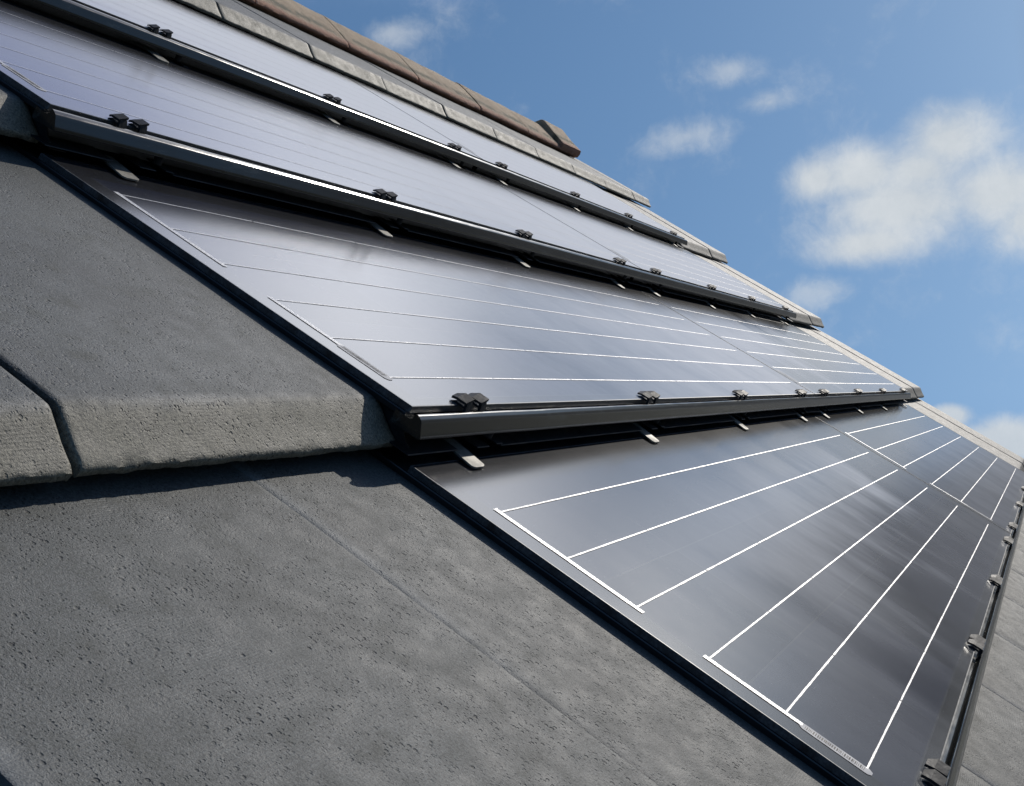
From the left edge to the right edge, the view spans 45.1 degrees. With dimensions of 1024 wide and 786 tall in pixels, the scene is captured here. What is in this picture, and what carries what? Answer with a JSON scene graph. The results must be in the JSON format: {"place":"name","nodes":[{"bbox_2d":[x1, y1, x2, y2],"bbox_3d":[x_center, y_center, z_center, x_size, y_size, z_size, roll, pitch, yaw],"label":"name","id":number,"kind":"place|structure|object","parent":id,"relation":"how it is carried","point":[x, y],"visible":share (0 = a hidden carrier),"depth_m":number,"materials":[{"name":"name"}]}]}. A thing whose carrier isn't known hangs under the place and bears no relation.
{"place":"outdoors","nodes":[
{"label":"outdoors","id":0,"kind":"place"},
{"bbox_2d":[0,0,780,317],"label":"roof deck","id":1,"kind":"structure","parent":0,"point":[121,159],"depth_m":1.82,"materials":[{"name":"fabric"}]},
{"bbox_2d":[0,84,37,142],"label":"roof tile","id":2,"kind":"object","parent":1,"relation":"on","point":[16,120],"visible":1,"depth_m":0.80,"materials":[{"name":"concrete"}]},
{"bbox_2d":[0,366,71,486],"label":"roof tile","id":3,"kind":"object","parent":1,"relation":"on","point":[32,450],"visible":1,"depth_m":0.46,"materials":[{"name":"concrete"}]},
{"bbox_2d":[0,138,394,477],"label":"roof tile","id":4,"kind":"object","parent":1,"relation":"on","point":[124,349],"visible":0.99,"depth_m":0.61,"materials":[{"name":"concrete"}]},
{"bbox_2d":[176,0,220,19],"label":"roof tile","id":5,"kind":"object","parent":1,"relation":"on","point":[208,7],"visible":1,"depth_m":1.83,"materials":[{"name":"concrete"}]},
{"bbox_2d":[1,0,486,174],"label":"solar panel","id":6,"kind":"object","parent":1,"relation":"on","point":[180,34],"visible":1,"depth_m":1.56,"materials":[{"name":"black glass"}]},
{"bbox_2d":[214,0,312,59],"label":"roof tile","id":7,"kind":"object","parent":1,"relation":"on","point":[233,13],"visible":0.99,"depth_m":1.99,"materials":[{"name":"concrete"}]},
{"bbox_2d":[239,0,254,4],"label":"ridge tile","id":8,"kind":"object","parent":7,"relation":"on","point":[248,2],"visible":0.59,"depth_m":2.26,"materials":[{"name":"concrete"}]},
{"bbox_2d":[233,0,385,91],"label":"roof tile","id":9,"kind":"object","parent":1,"relation":"on","point":[323,54],"visible":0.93,"depth_m":2.21,"materials":[{"name":"concrete"}]},
{"bbox_2d":[0,0,645,288],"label":"solar panel","id":10,"kind":"object","parent":1,"relation":"on","point":[79,91],"visible":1,"depth_m":1.14,"materials":[{"name":"black glass"}]},
{"bbox_2d":[27,104,65,152],"bbox_3d":[-0.338,-0.195,0.828,0.109,0.018,0.015,33,13,20],"label":"side flashing","id":11,"kind":"object","parent":10,"relation":"attached to","point":[42,130],"visible":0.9,"depth_m":0.81,"materials":[{"name":"black plastic"}]},
{"bbox_2d":[0,463,658,785],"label":"roof tile","id":12,"kind":"object","parent":1,"relation":"on","point":[226,624],"visible":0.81,"depth_m":0.44,"materials":[{"name":"concrete"}]},
{"bbox_2d":[300,30,445,118],"bbox_3d":[-0.324,-0.668,2.497,0.360,0.022,0.250,33,13,20],"label":"roof tile","id":13,"kind":"object","parent":1,"relation":"on","point":[398,89],"visible":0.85,"depth_m":2.45,"materials":[{"name":"concrete"}]},
{"bbox_2d":[249,0,348,49],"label":"ridge tile","id":14,"kind":"object","parent":13,"relation":"on","point":[304,19],"visible":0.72,"depth_m":2.45,"materials":[{"name":"concrete"}]},
{"bbox_2d":[3,136,819,468],"bbox_3d":[0.065,-0.069,1.321,0.378,0.034,1.258,33,13,20],"label":"solar panel","id":15,"kind":"object","parent":1,"relation":"on","point":[435,346],"visible":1,"depth_m":0.95,"materials":[{"name":"black glass"}]},
{"bbox_2d":[379,401,408,447],"bbox_3d":[-0.095,-0.001,0.723,0.109,0.018,0.015,33,13,20],"label":"side flashing","id":16,"kind":"object","parent":15,"relation":"attached to","point":[398,433],"visible":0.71,"depth_m":0.70,"materials":[{"name":"black plastic"}]},
{"bbox_2d":[358,57,496,139],"bbox_3d":[-0.222,-0.670,2.727,0.360,0.022,0.247,33,13,20],"label":"roof tile","id":17,"kind":"object","parent":1,"relation":"on","point":[456,115],"visible":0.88,"depth_m":2.67,"materials":[{"name":"concrete"}]},
{"bbox_2d":[322,15,417,82],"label":"ridge tile","id":18,"kind":"object","parent":17,"relation":"on","point":[374,53],"visible":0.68,"depth_m":2.71,"materials":[{"name":"concrete"}]},
{"bbox_2d":[418,85,538,158],"bbox_3d":[-0.122,-0.671,2.956,0.360,0.022,0.247,33,13,20],"label":"roof tile","id":19,"kind":"object","parent":1,"relation":"on","point":[504,137],"visible":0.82,"depth_m":2.91,"materials":[{"name":"concrete"}]},
{"bbox_2d":[392,50,479,111],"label":"ridge tile","id":20,"kind":"object","parent":19,"relation":"on","point":[437,83],"visible":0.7,"depth_m":3.00,"materials":[{"name":"concrete"}]},
{"bbox_2d":[345,76,687,247],"bbox_3d":[0.070,-0.474,2.690,0.378,0.030,1.258,34,13,19],"label":"solar panel","id":21,"kind":"object","parent":1,"relation":"on","point":[514,168],"visible":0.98,"depth_m":2.48,"materials":[{"name":"black glass"}]},
{"bbox_2d":[464,107,574,174],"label":"roof tile","id":22,"kind":"object","parent":1,"relation":"on","point":[545,155],"visible":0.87,"depth_m":3.14,"materials":[{"name":"concrete"}]},
{"bbox_2d":[455,82,527,133],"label":"ridge tile","id":23,"kind":"object","parent":22,"relation":"on","point":[498,112],"visible":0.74,"depth_m":3.30,"materials":[{"name":"concrete"}]},
{"bbox_2d":[228,450,835,785],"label":"roof tile","id":24,"kind":"object","parent":1,"relation":"on","point":[653,718],"visible":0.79,"depth_m":0.59,"materials":[{"name":"concrete"}]},
{"bbox_2d":[496,121,606,188],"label":"roof tile","id":25,"kind":"object","parent":1,"relation":"on","point":[584,173],"visible":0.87,"depth_m":3.37,"materials":[{"name":"concrete"}]},
{"bbox_2d":[537,141,634,200],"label":"roof tile","id":26,"kind":"object","parent":1,"relation":"on","point":[613,186],"visible":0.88,"depth_m":3.60,"materials":[{"name":"concrete"}]},
{"bbox_2d":[509,109,560,149],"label":"ridge tile","id":27,"kind":"object","parent":26,"relation":"on","point":[538,132],"visible":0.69,"depth_m":3.56,"materials":[{"name":"concrete"}]},
{"bbox_2d":[536,119,580,157],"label":"ridge tile","id":28,"kind":"object","parent":26,"relation":"on","point":[568,146],"visible":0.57,"depth_m":3.71,"materials":[{"name":"concrete"}]},
{"bbox_2d":[567,155,650,207],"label":"verge tile","id":29,"kind":"object","parent":1,"relation":"on","point":[641,199],"visible":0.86,"depth_m":3.79,"materials":[{"name":"concrete"}]},
{"bbox_2d":[473,172,796,324],"bbox_3d":[0.324,-0.274,2.580,0.378,0.037,1.258,33,13,20],"label":"solar panel","id":30,"kind":"object","parent":1,"relation":"on","point":[667,267],"visible":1,"depth_m":2.37,"materials":[{"name":"black glass"}]},
{"bbox_2d":[570,173,711,258],"bbox_3d":[0.361,-0.492,3.441,0.385,0.022,0.318,34,13,19],"label":"roof tile","id":31,"kind":"object","parent":1,"relation":"on","point":[692,245],"visible":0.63,"depth_m":3.46,"materials":[{"name":"concrete"}]},
{"bbox_2d":[607,189,727,263],"bbox_3d":[0.466,-0.496,3.681,0.385,0.023,0.202,34,13,19],"label":"verge tile","id":32,"kind":"object","parent":1,"relation":"on","point":[715,254],"visible":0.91,"depth_m":3.64,"materials":[{"name":"concrete"}]},
{"bbox_2d":[365,408,1016,785],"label":"solar panel","id":33,"kind":"object","parent":1,"relation":"on","point":[822,598],"visible":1,"depth_m":0.83,"materials":[{"name":"black glass"}]},
{"bbox_2d":[670,243,811,324],"bbox_3d":[0.618,-0.292,3.329,0.385,0.022,0.318,33,13,20],"label":"roof tile","id":34,"kind":"object","parent":1,"relation":"on","point":[802,317],"visible":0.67,"depth_m":3.35,"materials":[{"name":"concrete"}]},
{"bbox_2d":[704,256,823,327],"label":"verge tile","id":35,"kind":"object","parent":1,"relation":"on","point":[815,320],"visible":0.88,"depth_m":3.53,"materials":[{"name":"concrete"}]},
{"bbox_2d":[623,283,910,418],"bbox_3d":[0.574,-0.075,2.472,0.378,0.034,1.258,33,13,20],"label":"solar panel","id":36,"kind":"object","parent":1,"relation":"on","point":[831,378],"visible":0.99,"depth_m":2.27,"materials":[{"name":"black glass"}]},
{"bbox_2d":[770,317,916,399],"bbox_3d":[0.871,-0.091,3.220,0.385,0.022,0.317,33,13,20],"label":"roof tile","id":37,"kind":"object","parent":1,"relation":"on","point":[909,389],"visible":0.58,"depth_m":3.25,"materials":[{"name":"concrete"}]},
{"bbox_2d":[799,323,923,397],"bbox_3d":[0.977,-0.093,3.459,0.385,0.022,0.201,33,13,20],"label":"verge tile","id":38,"kind":"object","parent":1,"relation":"on","point":[917,391],"visible":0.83,"depth_m":3.43,"materials":[{"name":"concrete"}]},
{"bbox_2d":[798,401,1023,545],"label":"solar panel","id":39,"kind":"object","parent":1,"relation":"on","point":[972,476],"visible":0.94,"depth_m":2.14,"materials":[{"name":"black glass"}]},
{"bbox_2d":[898,399,1023,471],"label":"roof tile","id":40,"kind":"object","parent":1,"relation":"on","point":[967,435],"visible":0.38,"depth_m":3.13,"materials":[{"name":"concrete"}]},
{"bbox_2d":[910,398,1023,466],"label":"verge tile","id":41,"kind":"object","parent":1,"relation":"on","point":[970,430],"visible":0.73,"depth_m":3.33,"materials":[{"name":"concrete"}]},
{"bbox_2d":[956,766,990,785],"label":"roof tile","id":42,"kind":"object","parent":1,"relation":"on","point":[966,777],"visible":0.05,"depth_m":0.79,"materials":[{"name":"concrete"}]},
{"bbox_2d":[961,685,1023,785],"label":"roof tile","id":43,"kind":"object","parent":1,"relation":"on","point":[994,753],"visible":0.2,"depth_m":0.90,"materials":[{"name":"concrete"}]},
{"bbox_2d":[981,633,1023,711],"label":"roof tile","id":44,"kind":"object","parent":1,"relation":"on","point":[1003,677],"visible":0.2,"depth_m":1.11,"materials":[{"name":"concrete"}]},
{"bbox_2d":[995,597,1023,650],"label":"roof tile","id":45,"kind":"object","parent":1,"relation":"on","point":[1010,625],"visible":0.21,"depth_m":1.33,"materials":[{"name":"concrete"}]},
{"bbox_2d":[1004,569,1023,607],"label":"roof tile","id":46,"kind":"object","parent":1,"relation":"on","point":[1014,591],"visible":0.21,"depth_m":1.55,"materials":[{"name":"concrete"}]},
{"bbox_2d":[1011,548,1023,576],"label":"roof tile","id":47,"kind":"object","parent":1,"relation":"on","point":[1017,565],"visible":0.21,"depth_m":1.77,"materials":[{"name":"concrete"}]},
{"bbox_2d":[1016,532,1023,551],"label":"roof tile","id":48,"kind":"object","parent":1,"relation":"on","point":[1020,545],"visible":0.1,"depth_m":1.98,"materials":[{"name":"concrete"}]},
{"bbox_2d":[1020,518,1023,532],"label":"roof tile","id":49,"kind":"object","parent":1,"relation":"on","point":[1022,529],"depth_m":2.18,"materials":[{"name":"concrete"}]},
{"bbox_2d":[293,0,1023,457],"label":"sky","id":50,"kind":"structure","parent":0,"point":[859,162],"materials":[{"name":"blue"}]}
]}

